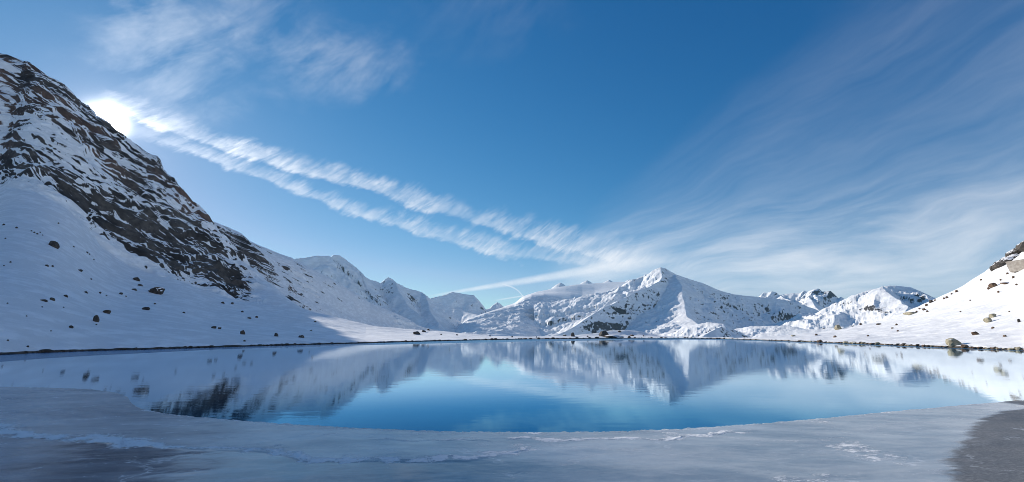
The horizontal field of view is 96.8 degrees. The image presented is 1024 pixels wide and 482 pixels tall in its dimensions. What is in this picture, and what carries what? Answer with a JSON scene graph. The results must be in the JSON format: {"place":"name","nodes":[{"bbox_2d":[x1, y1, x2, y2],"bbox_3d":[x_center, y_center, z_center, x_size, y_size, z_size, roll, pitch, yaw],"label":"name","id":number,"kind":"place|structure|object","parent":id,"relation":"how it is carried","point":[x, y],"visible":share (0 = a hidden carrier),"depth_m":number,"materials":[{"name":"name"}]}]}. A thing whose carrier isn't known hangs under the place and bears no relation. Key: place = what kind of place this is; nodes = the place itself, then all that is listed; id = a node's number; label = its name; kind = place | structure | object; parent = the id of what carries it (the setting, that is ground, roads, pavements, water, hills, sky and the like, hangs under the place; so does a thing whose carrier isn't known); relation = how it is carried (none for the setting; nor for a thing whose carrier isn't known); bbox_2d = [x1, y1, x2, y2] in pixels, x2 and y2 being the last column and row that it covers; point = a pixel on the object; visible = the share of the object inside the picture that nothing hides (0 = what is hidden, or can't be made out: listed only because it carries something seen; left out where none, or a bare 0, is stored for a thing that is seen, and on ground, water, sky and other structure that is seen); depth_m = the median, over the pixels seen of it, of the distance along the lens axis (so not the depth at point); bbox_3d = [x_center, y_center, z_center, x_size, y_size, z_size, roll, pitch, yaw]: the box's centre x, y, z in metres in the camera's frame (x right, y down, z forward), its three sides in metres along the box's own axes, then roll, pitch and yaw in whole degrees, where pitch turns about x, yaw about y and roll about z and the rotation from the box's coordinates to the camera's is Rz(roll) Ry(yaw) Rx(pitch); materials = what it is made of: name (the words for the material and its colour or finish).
{"place":"outdoors","nodes":[
{"label":"outdoors","id":0,"kind":"place"},
{"bbox_2d":[0,53,365,352],"bbox_3d":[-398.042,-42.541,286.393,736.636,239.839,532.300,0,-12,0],"label":"rocky mountain","id":1,"kind":"structure","parent":0,"point":[122,209],"depth_m":195.41,"materials":[{"name":"white snow"}]},
{"bbox_2d":[2,352,25,354],"bbox_3d":[-49.693,11.136,44.940,2.029,0.228,1.782,2,-12,-11],"label":"boulder","id":2,"kind":"object","parent":1,"relation":"on","point":[12,353],"visible":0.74,"depth_m":44.54,"materials":[{"name":"brown stone"}]},
{"bbox_2d":[41,349,55,352],"bbox_3d":[-50.086,11.885,48.916,1.251,0.516,1.099,2,-12,-9],"label":"boulder","id":3,"kind":"object","parent":1,"relation":"on","point":[48,351],"visible":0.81,"depth_m":48.74,"materials":[{"name":"brown stone"}]},
{"bbox_2d":[49,240,59,248],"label":"boulder","id":4,"kind":"object","parent":1,"relation":"on","point":[54,244],"visible":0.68,"depth_m":127.41,"materials":[{"name":"stone"}]},
{"bbox_2d":[93,315,99,321],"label":"boulder","id":5,"kind":"object","parent":1,"relation":"on","point":[96,318],"visible":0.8,"depth_m":67.96,"materials":[{"name":"stone"}]},
{"bbox_2d":[149,287,164,294],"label":"boulder","id":6,"kind":"object","parent":1,"relation":"on","point":[158,290],"visible":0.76,"depth_m":149.29,"materials":[{"name":"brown stone"}]},
{"bbox_2d":[214,222,438,330],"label":"snowy shoulder hill","id":7,"kind":"structure","parent":0,"point":[300,284],"depth_m":443.45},
{"bbox_2d":[295,255,460,331],"bbox_3d":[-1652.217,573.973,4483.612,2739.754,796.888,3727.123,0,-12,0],"label":"shaded mountain","id":8,"kind":"structure","parent":0,"point":[419,308],"depth_m":4195.68,"materials":[{"name":"white snow"}]},
{"bbox_2d":[430,292,502,322],"bbox_3d":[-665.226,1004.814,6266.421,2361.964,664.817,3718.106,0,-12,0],"label":"saddle mountain","id":9,"kind":"structure","parent":0,"point":[460,307],"depth_m":6405.68,"materials":[{"name":"white snow"}]},
{"bbox_2d":[0,338,1023,432],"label":"lake","id":10,"kind":"structure","parent":0,"point":[570,385],"depth_m":19.37,"materials":[{"name":"liquid"}]},
{"bbox_2d":[0,387,1023,481],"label":"shore","id":11,"kind":"structure","parent":0,"point":[66,435],"depth_m":7.86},
{"bbox_2d":[0,0,1023,308],"label":"sky","id":12,"kind":"structure","parent":0,"point":[503,152],"materials":[{"name":"blue"}]},
{"bbox_2d":[365,324,699,342],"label":"snowy shore","id":13,"kind":"structure","parent":0,"point":[374,334],"depth_m":179.08,"materials":[{"name":"white snow"}]},
{"bbox_2d":[599,330,608,336],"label":"boulder","id":14,"kind":"object","parent":13,"relation":"on","point":[603,333],"visible":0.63,"depth_m":193.80,"materials":[{"name":"grey stone"}]},
{"bbox_2d":[604,335,623,338],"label":"rock ledge","id":15,"kind":"object","parent":13,"relation":"on","point":[614,336],"visible":0.92,"depth_m":187.21,"materials":[{"name":"stone"}]},
{"bbox_2d":[455,279,629,336],"bbox_3d":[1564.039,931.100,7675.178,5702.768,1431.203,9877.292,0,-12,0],"label":"glacier mountain","id":16,"kind":"structure","parent":0,"point":[516,318],"depth_m":4879.13,"materials":[{"name":"white snow"}]},
{"bbox_2d":[534,267,817,335],"bbox_3d":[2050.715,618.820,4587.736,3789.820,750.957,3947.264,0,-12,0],"label":"pyramid mountain","id":17,"kind":"structure","parent":0,"point":[660,301],"depth_m":4305.43,"materials":[{"name":"white snow"}]},
{"bbox_2d":[667,322,845,337],"bbox_3d":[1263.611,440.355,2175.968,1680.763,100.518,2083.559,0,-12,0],"label":"rocky knoll hill","id":18,"kind":"structure","parent":0,"point":[709,329],"depth_m":2075.73,"materials":[{"name":"white snow"}]},
{"bbox_2d":[759,289,843,310],"bbox_3d":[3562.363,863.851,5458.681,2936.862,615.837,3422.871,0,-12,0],"label":"jagged mountain","id":19,"kind":"structure","parent":0,"point":[818,299],"depth_m":5497.21,"materials":[{"name":"white snow"}]},
{"bbox_2d":[765,286,935,328],"bbox_3d":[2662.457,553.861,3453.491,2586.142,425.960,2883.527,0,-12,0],"label":"domed mountain","id":20,"kind":"structure","parent":0,"point":[876,305],"depth_m":3251.29,"materials":[{"name":"white snow"}]},
{"bbox_2d":[700,252,1023,349],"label":"snowy hill","id":21,"kind":"structure","parent":0,"point":[941,321],"depth_m":107.18,"materials":[{"name":"white snow"}]},
{"bbox_2d":[834,324,841,329],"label":"boulder","id":22,"kind":"object","parent":21,"relation":"on","point":[837,327],"visible":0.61,"depth_m":164.64,"materials":[{"name":"stone"}]},
{"bbox_2d":[903,312,917,314],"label":"rock slab","id":23,"kind":"object","parent":21,"relation":"on","point":[908,313],"visible":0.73,"depth_m":150.31,"materials":[{"name":"stone"}]},
{"bbox_2d":[945,338,961,346],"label":"boulder","id":24,"kind":"object","parent":21,"relation":"on","point":[951,342],"visible":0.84,"depth_m":65.26,"materials":[{"name":"stone"}]},
{"bbox_2d":[983,317,991,322],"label":"boulder","id":25,"kind":"object","parent":21,"relation":"on","point":[987,319],"visible":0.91,"depth_m":83.36,"materials":[{"name":"stone"}]},
{"bbox_2d":[988,283,997,287],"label":"boulder","id":26,"kind":"object","parent":21,"relation":"on","point":[991,285],"visible":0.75,"depth_m":127.20,"materials":[{"name":"orange stone"}]},
{"bbox_2d":[989,241,1023,270],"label":"crag","id":27,"kind":"structure","parent":21,"relation":"on","point":[1011,255],"depth_m":150.01,"materials":[{"name":"stone"}]},
{"bbox_2d":[1005,259,1023,272],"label":"stone block","id":28,"kind":"structure","parent":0,"point":[1014,266],"depth_m":128.18,"materials":[{"name":"beige stone"}]}
]}

